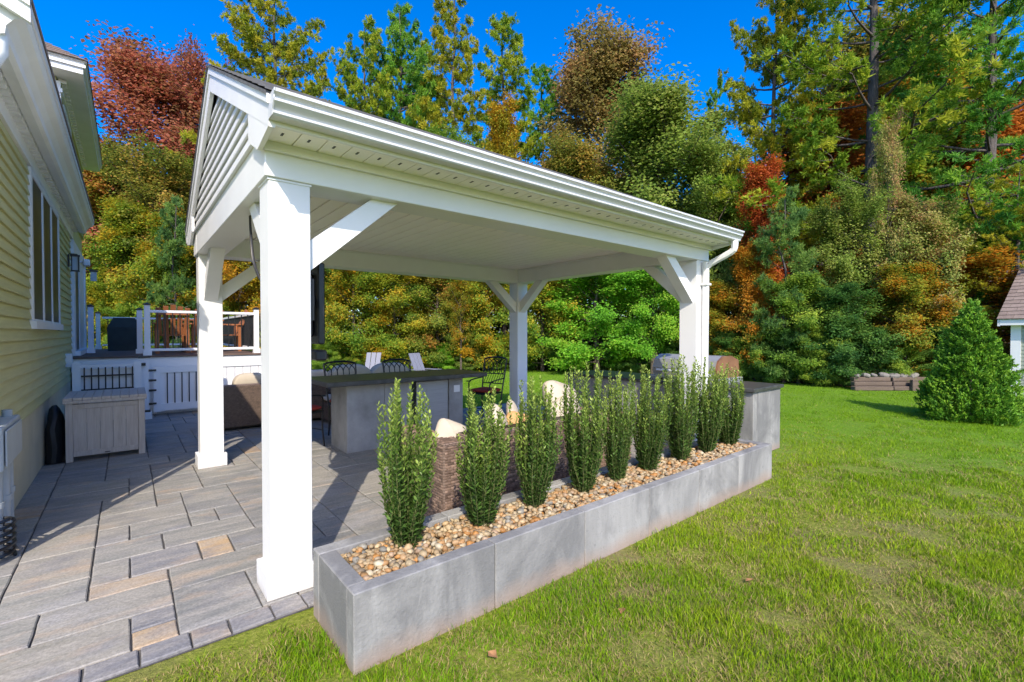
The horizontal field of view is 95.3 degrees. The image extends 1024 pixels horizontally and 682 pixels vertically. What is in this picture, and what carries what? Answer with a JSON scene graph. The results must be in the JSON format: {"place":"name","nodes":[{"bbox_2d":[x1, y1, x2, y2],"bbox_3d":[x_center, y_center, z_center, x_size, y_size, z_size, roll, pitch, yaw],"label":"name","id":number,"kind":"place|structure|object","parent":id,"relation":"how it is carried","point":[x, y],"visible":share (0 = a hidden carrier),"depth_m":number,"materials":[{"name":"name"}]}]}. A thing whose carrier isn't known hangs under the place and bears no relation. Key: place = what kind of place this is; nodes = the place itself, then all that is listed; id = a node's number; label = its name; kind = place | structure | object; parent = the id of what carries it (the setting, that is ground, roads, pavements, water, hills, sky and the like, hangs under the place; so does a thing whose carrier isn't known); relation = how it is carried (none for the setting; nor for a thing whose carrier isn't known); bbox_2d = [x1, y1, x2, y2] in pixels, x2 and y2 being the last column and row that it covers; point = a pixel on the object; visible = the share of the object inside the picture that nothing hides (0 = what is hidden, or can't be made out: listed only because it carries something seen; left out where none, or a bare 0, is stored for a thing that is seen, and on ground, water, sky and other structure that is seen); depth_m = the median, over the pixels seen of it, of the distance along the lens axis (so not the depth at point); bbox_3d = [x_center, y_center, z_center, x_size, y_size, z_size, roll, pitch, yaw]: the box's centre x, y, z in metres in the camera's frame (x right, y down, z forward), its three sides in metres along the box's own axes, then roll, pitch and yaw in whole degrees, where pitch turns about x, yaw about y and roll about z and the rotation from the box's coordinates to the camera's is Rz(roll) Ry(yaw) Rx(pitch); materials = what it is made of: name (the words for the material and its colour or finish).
{"place":"outdoors","nodes":[
{"label":"outdoors","id":0,"kind":"place"},
{"bbox_2d":[0,403,668,681],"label":"patio","id":1,"kind":"structure","parent":0,"point":[120,563],"depth_m":3.29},
{"bbox_2d":[0,516,17,558],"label":"garden hose","id":2,"kind":"object","parent":1,"relation":"on","point":[6,532],"visible":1,"depth_m":3.13,"materials":[{"name":"plastic"}]},
{"bbox_2d":[45,405,65,463],"bbox_3d":[-5.430,1.093,5.554,0.189,0.655,0.418,-1,1,-40],"label":"garden bag","id":3,"kind":"object","parent":1,"relation":"on","point":[55,450],"visible":0.97,"depth_m":5.44,"materials":[{"name":"black fabric"}]},
{"bbox_2d":[62,387,146,462],"bbox_3d":[-5.180,1.037,5.982,0.766,0.753,0.905,-1,1,-40],"label":"storage chest","id":4,"kind":"object","parent":1,"relation":"on","point":[88,422],"visible":1,"depth_m":5.67,"materials":[{"name":"grey wood"}]},
{"bbox_2d":[72,361,141,403],"bbox_3d":[-6.588,0.869,7.615,0.850,1.060,0.110,-1,1,-40],"label":"fence","id":5,"kind":"object","parent":1,"relation":"on","point":[83,379],"visible":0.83,"depth_m":7.60,"materials":[{"name":"white paint"}]},
{"bbox_2d":[138,356,197,419],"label":"garden gate","id":6,"kind":"structure","parent":1,"relation":"on","point":[167,394],"depth_m":8.58,"materials":[{"name":"white paint"}]},
{"bbox_2d":[223,369,330,428],"bbox_3d":[-3.971,0.922,8.051,1.900,0.821,0.850,-1,1,-40],"label":"wicker loveseat","id":7,"kind":"object","parent":1,"relation":"on","point":[242,400],"visible":0.41,"depth_m":7.37,"materials":[{"name":"brown wicker"}]},
{"bbox_2d":[320,362,408,421],"bbox_3d":[-2.626,0.857,8.349,1.455,0.942,1.000,-1,1,-40],"label":"lounge sofa","id":8,"kind":"object","parent":1,"relation":"on","point":[363,369],"visible":0.24,"depth_m":7.95,"materials":[{"name":"metal"}]},
{"bbox_2d":[311,369,486,452],"bbox_3d":[-1.564,0.944,6.556,2.330,0.945,0.960,-1,1,-40],"label":"bar table","id":9,"kind":"object","parent":1,"relation":"on","point":[356,399],"visible":0.71,"depth_m":6.11,"materials":[{"name":"stone"}]},
{"bbox_2d":[415,379,447,430],"bbox_3d":[-1.283,0.967,6.839,0.515,0.830,0.581,-1,1,-40],"label":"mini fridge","id":10,"kind":"object","parent":1,"relation":"on","point":[437,390],"visible":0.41,"depth_m":6.67,"materials":[{"name":"metal"}]},
{"bbox_2d":[184,64,744,601],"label":"pavilion","id":11,"kind":"structure","parent":1,"relation":"on","point":[306,182],"depth_m":3.49,"materials":[{"name":"white paint"}]},
{"bbox_2d":[311,263,324,343],"bbox_3d":[-1.523,-0.250,3.303,0.167,0.535,1.160,-1,1,-40],"label":"television","id":12,"kind":"object","parent":11,"relation":"attached to","point":[318,304],"visible":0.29,"depth_m":3.06,"materials":[{"name":"plastic"}]},
{"bbox_2d":[467,356,507,416],"bbox_3d":[-0.423,0.831,8.235,0.561,1.097,0.580,1,1,32],"label":"iron chair","id":13,"kind":"object","parent":1,"relation":"on","point":[482,391],"visible":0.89,"depth_m":8.26,"materials":[{"name":"black metal"}]},
{"bbox_2d":[399,407,630,515],"bbox_3d":[0.099,1.075,4.510,2.290,0.723,0.874,-1,1,-40],"label":"wicker sofa","id":14,"kind":"object","parent":1,"relation":"on","point":[446,493],"visible":0.17,"depth_m":3.58,"materials":[{"name":"brown wicker"}]},
{"bbox_2d":[435,418,466,437],"bbox_3d":[-0.498,0.760,3.776,0.288,0.267,0.185,0,1,-20],"label":"throw pillow","id":15,"kind":"object","parent":14,"relation":"on","point":[445,427],"visible":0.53,"depth_m":3.73,"materials":[{"name":"white fabric"}]},
{"bbox_2d":[542,380,579,413],"bbox_3d":[0.524,0.664,4.878,0.308,0.523,0.624,1,1,36],"label":"throw pillow","id":16,"kind":"object","parent":14,"relation":"on","point":[557,389],"visible":0.25,"depth_m":4.72,"materials":[{"name":"white fabric"}]},
{"bbox_2d":[566,370,783,450],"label":"kitchen island","id":17,"kind":"structure","parent":1,"relation":"on","point":[761,419],"depth_m":6.06,"materials":[{"name":"concrete"}]},
{"bbox_2d":[650,353,742,383],"bbox_3d":[2.629,0.404,6.732,0.745,0.409,1.050,-1,1,-40],"label":"gas grill","id":18,"kind":"object","parent":17,"relation":"on","point":[717,362],"visible":0.39,"depth_m":6.56,"materials":[{"name":"metal"}]},
{"bbox_2d":[33,0,1023,333],"label":"sky","id":19,"kind":"structure","parent":0,"point":[700,37],"materials":[{"name":"blue"}]},
{"bbox_2d":[341,440,755,580],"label":"gravel","id":20,"kind":"structure","parent":0,"point":[370,561],"depth_m":2.94,"materials":[{"name":"beige gravel"}]},
{"bbox_2d":[105,366,1023,681],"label":"lawn","id":21,"kind":"structure","parent":0,"point":[241,643],"depth_m":2.75,"materials":[{"name":"plant"}]},
{"bbox_2d":[0,0,102,509],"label":"house","id":22,"kind":"structure","parent":21,"relation":"on","point":[50,151],"depth_m":4.77,"materials":[{"name":"yellow"}]},
{"bbox_2d":[0,409,21,554],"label":"air conditioner","id":23,"kind":"object","parent":22,"relation":"attached to","point":[10,436],"visible":0.9,"depth_m":3.31,"materials":[{"name":"grey metal"}]},
{"bbox_2d":[27,166,63,329],"bbox_3d":[-5.717,-0.966,5.737,0.080,1.650,2.590,-1,1,-40],"label":"window","id":24,"kind":"structure","parent":22,"relation":"in","point":[44,240],"depth_m":5.41,"materials":[{"name":"white paint"}]},
{"bbox_2d":[70,239,87,355],"bbox_3d":[-8.844,-0.792,9.578,0.140,2.080,3.150,-1,1,-40],"label":"door","id":25,"kind":"structure","parent":22,"relation":"in","point":[78,279],"depth_m":9.37,"materials":[{"name":"white paint"}]},
{"bbox_2d":[86,281,115,348],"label":"shrub","id":26,"kind":"object","parent":21,"relation":"on","point":[101,288],"visible":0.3,"depth_m":17.99,"materials":[{"name":"green plant"}]},
{"bbox_2d":[82,193,156,335],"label":"birch tree","id":27,"kind":"object","parent":21,"relation":"on","point":[114,253],"visible":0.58,"depth_m":18.47,"materials":[{"name":"green plant"}]},
{"bbox_2d":[89,128,226,301],"bbox_3d":[-15.248,-4.088,20.456,5.389,10.607,5.291,1,1,32],"label":"maple tree","id":28,"kind":"object","parent":21,"relation":"on","point":[149,188],"visible":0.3,"depth_m":19.55,"materials":[{"name":"green plant"}]},
{"bbox_2d":[100,206,231,347],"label":"maple tree","id":29,"kind":"object","parent":21,"relation":"on","point":[149,259],"visible":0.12,"depth_m":17.34,"materials":[{"name":"green plant"}]},
{"bbox_2d":[71,302,260,414],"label":"deck","id":30,"kind":"structure","parent":21,"relation":"on","point":[237,362],"depth_m":9.48,"materials":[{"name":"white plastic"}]},
{"bbox_2d":[107,318,136,350],"bbox_3d":[-9.393,-0.165,11.307,0.620,0.780,0.600,-1,1,-40],"label":"covered grill","id":31,"kind":"object","parent":30,"relation":"on","point":[121,334],"visible":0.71,"depth_m":11.06,"materials":[{"name":"black fabric"}]},
{"bbox_2d":[152,305,191,353],"bbox_3d":[-7.023,-0.240,9.643,0.640,0.984,0.720,-1,1,-40],"label":"wooden chair","id":32,"kind":"object","parent":30,"relation":"on","point":[173,308],"visible":0.75,"depth_m":9.45,"materials":[{"name":"orange wood"}]},
{"bbox_2d":[143,193,196,347],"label":"pine tree","id":33,"kind":"object","parent":21,"relation":"on","point":[175,250],"visible":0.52,"depth_m":16.74,"materials":[{"name":"green plant"}]},
{"bbox_2d":[179,220,260,349],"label":"maple tree","id":34,"kind":"object","parent":21,"relation":"on","point":[245,289],"visible":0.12,"depth_m":18.08,"materials":[{"name":"orange plant"}]},
{"bbox_2d":[311,333,341,371],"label":"shrub","id":35,"kind":"object","parent":21,"relation":"on","point":[328,343],"visible":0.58,"depth_m":17.68,"materials":[{"name":"green plant"}]},
{"bbox_2d":[311,269,400,363],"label":"maple tree","id":36,"kind":"object","parent":21,"relation":"on","point":[336,318],"visible":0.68,"depth_m":18.37,"materials":[{"name":"green plant"}]},
{"bbox_2d":[348,272,432,367],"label":"maple tree","id":37,"kind":"object","parent":21,"relation":"on","point":[394,301],"visible":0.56,"depth_m":18.94,"materials":[{"name":"green plant"}]},
{"bbox_2d":[403,275,489,368],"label":"maple tree","id":38,"kind":"object","parent":21,"relation":"on","point":[438,324],"visible":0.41,"depth_m":19.29,"materials":[{"name":"green plant"}]},
{"bbox_2d":[441,279,475,369],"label":"birch tree","id":39,"kind":"object","parent":21,"relation":"on","point":[458,316],"visible":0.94,"depth_m":18.48,"materials":[{"name":"yellow plant"}]},
{"bbox_2d":[452,338,490,370],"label":"shrub","id":40,"kind":"object","parent":21,"relation":"on","point":[468,366],"visible":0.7,"depth_m":18.87,"materials":[{"name":"green plant"}]},
{"bbox_2d":[446,279,509,371],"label":"maple tree","id":41,"kind":"object","parent":21,"relation":"on","point":[485,343],"visible":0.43,"depth_m":18.71,"materials":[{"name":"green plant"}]},
{"bbox_2d":[491,279,582,370],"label":"maple tree","id":42,"kind":"object","parent":21,"relation":"on","point":[534,328],"visible":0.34,"depth_m":18.24,"materials":[{"name":"green plant"}]},
{"bbox_2d":[313,437,771,674],"bbox_3d":[0.830,1.297,3.726,4.465,0.389,0.590,-1,1,-40],"label":"planter","id":43,"kind":"object","parent":21,"relation":"on","point":[365,625],"visible":0.69,"depth_m":2.62,"materials":[{"name":"concrete"}]},
{"bbox_2d":[375,377,438,547],"bbox_3d":[-0.607,0.685,2.649,0.381,0.971,0.326,-1,-2,37],"label":"upright holly","id":44,"kind":"object","parent":43,"relation":"in","point":[405,507],"visible":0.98,"depth_m":2.58,"materials":[{"name":"green plant"}]},
{"bbox_2d":[454,386,512,526],"bbox_3d":[-0.188,0.723,2.909,0.344,0.888,0.323,-1,1,-40],"label":"upright holly","id":45,"kind":"object","parent":43,"relation":"in","point":[484,485],"visible":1,"depth_m":2.85,"materials":[{"name":"green plant"}]},
{"bbox_2d":[512,375,563,508],"bbox_3d":[0.178,0.692,3.217,0.354,0.937,0.340,2,0,9],"label":"upright holly","id":46,"kind":"object","parent":43,"relation":"in","point":[536,475],"visible":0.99,"depth_m":3.17,"materials":[{"name":"green plant"}]},
{"bbox_2d":[561,361,607,492],"bbox_3d":[0.533,0.648,3.524,0.339,1.016,0.348,-1,2,-21],"label":"upright holly","id":47,"kind":"object","parent":43,"relation":"in","point":[583,457],"visible":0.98,"depth_m":3.47,"materials":[{"name":"green plant"}]},
{"bbox_2d":[598,368,635,481],"bbox_3d":[0.843,0.685,3.754,0.266,0.937,0.284,1,1,44],"label":"upright holly","id":48,"kind":"object","parent":43,"relation":"in","point":[618,448],"visible":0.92,"depth_m":3.71,"materials":[{"name":"green plant"}]},
{"bbox_2d":[630,364,674,470],"bbox_3d":[1.211,0.679,4.052,0.365,0.938,0.340,2,4,11],"label":"upright holly","id":49,"kind":"object","parent":43,"relation":"in","point":[648,445],"visible":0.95,"depth_m":4.00,"materials":[{"name":"green plant"}]},
{"bbox_2d":[660,354,700,460],"bbox_3d":[1.570,0.629,4.398,0.354,1.029,0.319,-1,1,-40],"label":"upright holly","id":50,"kind":"object","parent":43,"relation":"in","point":[680,435],"visible":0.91,"depth_m":4.34,"materials":[{"name":"green plant"}]},
{"bbox_2d":[692,356,728,452],"bbox_3d":[1.970,0.645,4.696,0.363,0.984,0.385,4,2,39],"label":"upright holly","id":51,"kind":"object","parent":43,"relation":"in","point":[707,434],"visible":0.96,"depth_m":4.63,"materials":[{"name":"green plant"}]},
{"bbox_2d":[708,363,745,444],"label":"upright holly","id":52,"kind":"object","parent":43,"relation":"in","point":[730,431],"visible":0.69,"depth_m":4.93,"materials":[{"name":"green plant"}]},
{"bbox_2d":[535,270,663,371],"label":"maple tree","id":53,"kind":"object","parent":21,"relation":"on","point":[593,316],"visible":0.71,"depth_m":17.44,"materials":[{"name":"green plant"}]},
{"bbox_2d":[584,329,630,371],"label":"shrub","id":54,"kind":"object","parent":21,"relation":"on","point":[617,366],"visible":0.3,"depth_m":18.07,"materials":[{"name":"green plant"}]},
{"bbox_2d":[591,267,679,373],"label":"maple tree","id":55,"kind":"object","parent":21,"relation":"on","point":[666,326],"visible":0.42,"depth_m":16.69,"materials":[{"name":"green plant"}]},
{"bbox_2d":[671,278,747,361],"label":"maple tree","id":56,"kind":"object","parent":21,"relation":"on","point":[714,324],"visible":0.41,"depth_m":15.91,"materials":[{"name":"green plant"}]},
{"bbox_2d":[708,330,751,378],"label":"shrub","id":57,"kind":"object","parent":21,"relation":"on","point":[729,335],"visible":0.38,"depth_m":15.32,"materials":[{"name":"green plant"}]},
{"bbox_2d":[712,237,796,379],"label":"maple tree","id":58,"kind":"object","parent":21,"relation":"on","point":[742,272],"visible":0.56,"depth_m":15.12,"materials":[{"name":"orange plant"}]},
{"bbox_2d":[730,317,779,380],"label":"shrub","id":59,"kind":"object","parent":21,"relation":"on","point":[752,354],"visible":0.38,"depth_m":14.86,"materials":[{"name":"green plant"}]},
{"bbox_2d":[754,326,807,382],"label":"shrub","id":60,"kind":"object","parent":21,"relation":"on","point":[769,352],"visible":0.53,"depth_m":14.19,"materials":[{"name":"green plant"}]},
{"bbox_2d":[740,184,827,383],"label":"pine tree","id":61,"kind":"object","parent":21,"relation":"on","point":[788,230],"visible":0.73,"depth_m":14.31,"materials":[{"name":"green plant"}]},
{"bbox_2d":[787,324,835,386],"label":"shrub","id":62,"kind":"object","parent":21,"relation":"on","point":[812,335],"visible":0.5,"depth_m":13.48,"materials":[{"name":"green plant"}]},
{"bbox_2d":[823,333,871,386],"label":"shrub","id":63,"kind":"object","parent":21,"relation":"on","point":[844,381],"visible":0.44,"depth_m":13.18,"materials":[{"name":"green plant"}]},
{"bbox_2d":[850,377,927,390],"bbox_3d":[10.216,1.151,12.555,2.160,0.340,0.470,0,1,0],"label":"timber stack","id":64,"kind":"object","parent":21,"relation":"on","point":[882,384],"visible":0.8,"depth_m":12.52,"materials":[{"name":"wood"}]},
{"bbox_2d":[913,298,1023,426],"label":"conical evergreen","id":65,"kind":"object","parent":21,"relation":"on","point":[984,362],"visible":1,"depth_m":7.96,"materials":[{"name":"green plant"}]},
{"bbox_2d":[997,260,1023,395],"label":"garden shed","id":66,"kind":"structure","parent":21,"relation":"on","point":[1011,313],"depth_m":11.18,"materials":[{"name":"grey"}]},
{"bbox_2d":[311,334,891,386],"bbox_3d":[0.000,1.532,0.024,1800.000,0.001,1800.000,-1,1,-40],"label":"forest floor","id":67,"kind":"structure","parent":0,"point":[648,370],"depth_m":20.48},
{"bbox_2d":[82,120,148,334],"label":"maple tree","id":68,"kind":"object","parent":67,"relation":"on","point":[98,183],"visible":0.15,"depth_m":21.89,"materials":[{"name":"green plant"}]},
{"bbox_2d":[69,19,242,277],"bbox_3d":[-19.735,-7.513,24.806,12.546,17.319,10.157,0,1,-26],"label":"maple tree","id":69,"kind":"object","parent":67,"relation":"on","point":[145,82],"visible":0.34,"depth_m":23.28,"materials":[{"name":"red plant"}]},
{"bbox_2d":[139,24,251,300],"bbox_3d":[-17.870,-8.663,26.856,5.702,19.554,5.807,0,1,-25],"label":"maple tree","id":70,"kind":"object","parent":67,"relation":"on","point":[194,67],"visible":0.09,"depth_m":25.67,"materials":[{"name":"red plant"}]},
{"bbox_2d":[164,0,331,177],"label":"pine tree","id":71,"kind":"object","parent":67,"relation":"on","point":[251,36],"visible":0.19,"depth_m":22.72,"materials":[{"name":"green plant"}]},
{"bbox_2d":[328,14,403,344],"bbox_3d":[-8.249,-8.544,26.089,6.505,19.343,6.041,0,1,-28],"label":"pine tree","id":72,"kind":"object","parent":67,"relation":"on","point":[355,84],"visible":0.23,"depth_m":24.87,"materials":[{"name":"green plant"}]},
{"bbox_2d":[346,1,447,357],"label":"pine tree","id":73,"kind":"object","parent":67,"relation":"on","point":[399,33],"visible":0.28,"depth_m":25.89,"materials":[{"name":"green plant"}]},
{"bbox_2d":[392,118,488,362],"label":"maple tree","id":74,"kind":"object","parent":67,"relation":"on","point":[452,136],"visible":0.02,"depth_m":23.01,"materials":[{"name":"green plant"}]},
{"bbox_2d":[405,0,492,359],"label":"pine tree","id":75,"kind":"object","parent":67,"relation":"on","point":[444,59],"visible":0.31,"depth_m":25.14,"materials":[{"name":"green plant"}]},
{"bbox_2d":[480,85,535,364],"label":"aspen tree","id":76,"kind":"object","parent":67,"relation":"on","point":[502,140],"visible":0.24,"depth_m":21.51,"materials":[{"name":"yellow plant"}]},
{"bbox_2d":[470,11,548,349],"bbox_3d":[-0.199,-8.970,26.913,5.983,20.167,6.652,-1,1,-40],"label":"pine tree","id":77,"kind":"object","parent":67,"relation":"on","point":[502,26],"visible":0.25,"depth_m":26.18,"materials":[{"name":"green plant"}]},
{"bbox_2d":[519,63,565,165],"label":"pine tree","id":78,"kind":"object","parent":67,"relation":"on","point":[539,72],"visible":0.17,"depth_m":28.33,"materials":[{"name":"green plant"}]},
{"bbox_2d":[87,152,1022,363],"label":"woodland","id":79,"kind":"object","parent":67,"relation":"on","point":[498,328],"visible":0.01,"depth_m":25.76,"materials":[{"name":"green plant"}]},
{"bbox_2d":[528,124,630,323],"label":"maple tree","id":80,"kind":"object","parent":67,"relation":"on","point":[573,161],"visible":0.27,"depth_m":20.82,"materials":[{"name":"green plant"}]},
{"bbox_2d":[532,3,694,359],"bbox_3d":[4.875,-8.584,26.871,11.610,19.397,9.352,0,1,-25],"label":"oak tree","id":81,"kind":"object","parent":67,"relation":"on","point":[588,71],"visible":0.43,"depth_m":25.37,"materials":[{"name":"brown plant"}]},
{"bbox_2d":[576,61,778,362],"bbox_3d":[6.332,-5.242,20.930,9.933,12.900,8.001,0,1,24],"label":"maple tree","id":82,"kind":"object","parent":67,"relation":"on","point":[650,131],"visible":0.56,"depth_m":19.46,"materials":[{"name":"green plant"}]},
{"bbox_2d":[656,126,758,349],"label":"maple tree","id":83,"kind":"object","parent":67,"relation":"on","point":[699,191],"visible":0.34,"depth_m":18.56,"materials":[{"name":"green plant"}]},
{"bbox_2d":[705,77,728,336],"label":"pine tree","id":84,"kind":"object","parent":67,"relation":"on","point":[715,95],"visible":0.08,"depth_m":26.66,"materials":[{"name":"green plant"}]},
{"bbox_2d":[729,150,804,375],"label":"maple tree","id":85,"kind":"object","parent":67,"relation":"on","point":[758,176],"visible":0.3,"depth_m":16.20,"materials":[{"name":"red plant"}]},
{"bbox_2d":[714,0,850,269],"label":"pine tree","id":86,"kind":"object","parent":67,"relation":"on","point":[751,113],"visible":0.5,"depth_m":19.07,"materials":[{"name":"green plant"}]},
{"bbox_2d":[754,271,850,383],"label":"maple tree","id":87,"kind":"object","parent":67,"relation":"on","point":[806,364],"visible":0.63,"depth_m":13.78,"materials":[{"name":"green plant"}]},
{"bbox_2d":[718,85,940,285],"bbox_3d":[13.589,-4.879,20.935,9.030,12.174,7.274,0,1,20],"label":"oak tree","id":88,"kind":"object","parent":67,"relation":"on","point":[847,120],"visible":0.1,"depth_m":19.22,"materials":[{"name":"green plant"}]},
{"bbox_2d":[786,280,914,385],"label":"maple tree","id":89,"kind":"object","parent":67,"relation":"on","point":[842,294],"visible":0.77,"depth_m":13.06,"materials":[{"name":"green plant"}]},
{"bbox_2d":[799,167,902,355],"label":"maple tree","id":90,"kind":"object","parent":67,"relation":"on","point":[835,240],"visible":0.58,"depth_m":14.39,"materials":[{"name":"green plant"}]},
{"bbox_2d":[698,0,1023,325],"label":"pine tree","id":91,"kind":"object","parent":67,"relation":"on","point":[871,75],"visible":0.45,"depth_m":16.10,"materials":[{"name":"green plant"}]},
{"bbox_2d":[853,325,904,376],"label":"shrub","id":92,"kind":"object","parent":67,"relation":"on","point":[869,368],"visible":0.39,"depth_m":13.08,"materials":[{"name":"green plant"}]},
{"bbox_2d":[792,0,1009,266],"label":"oak tree","id":93,"kind":"object","parent":67,"relation":"on","point":[862,50],"visible":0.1,"depth_m":21.64,"materials":[{"name":"green plant"}]},
{"bbox_2d":[881,334,936,384],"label":"shrub","id":94,"kind":"object","parent":67,"relation":"on","point":[901,368],"visible":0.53,"depth_m":12.78,"materials":[{"name":"green plant"}]},
{"bbox_2d":[851,258,975,376],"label":"maple tree","id":95,"kind":"object","parent":67,"relation":"on","point":[919,278],"visible":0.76,"depth_m":12.92,"materials":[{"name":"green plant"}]},
{"bbox_2d":[871,188,983,348],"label":"maple tree","id":96,"kind":"object","parent":67,"relation":"on","point":[918,217],"visible":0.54,"depth_m":13.50,"materials":[{"name":"green plant"}]},
{"bbox_2d":[836,0,1023,330],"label":"pine tree","id":97,"kind":"object","parent":67,"relation":"on","point":[990,143],"visible":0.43,"depth_m":14.55,"materials":[{"name":"green plant"}]},
{"bbox_2d":[855,23,1023,294],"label":"oak tree","id":98,"kind":"object","parent":67,"relation":"on","point":[928,180],"visible":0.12,"depth_m":19.43,"materials":[{"name":"plant"}]},
{"bbox_2d":[897,244,1023,378],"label":"maple tree","id":99,"kind":"object","parent":67,"relation":"on","point":[995,262],"visible":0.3,"depth_m":12.85,"materials":[{"name":"orange plant"}]},
{"bbox_2d":[922,81,1023,274],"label":"oak tree","id":100,"kind":"object","parent":67,"relation":"on","point":[1018,121],"visible":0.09,"depth_m":18.79,"materials":[{"name":"plant"}]},
{"bbox_2d":[932,163,1023,363],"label":"pine tree","id":101,"kind":"object","parent":67,"relation":"on","point":[990,211],"visible":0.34,"depth_m":12.94,"materials":[{"name":"green plant"}]},
{"bbox_2d":[865,102,910,323],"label":"cherry tree","id":102,"kind":"object","parent":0,"point":[892,153],"visible":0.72,"depth_m":14.04,"materials":[{"name":"green plant"}]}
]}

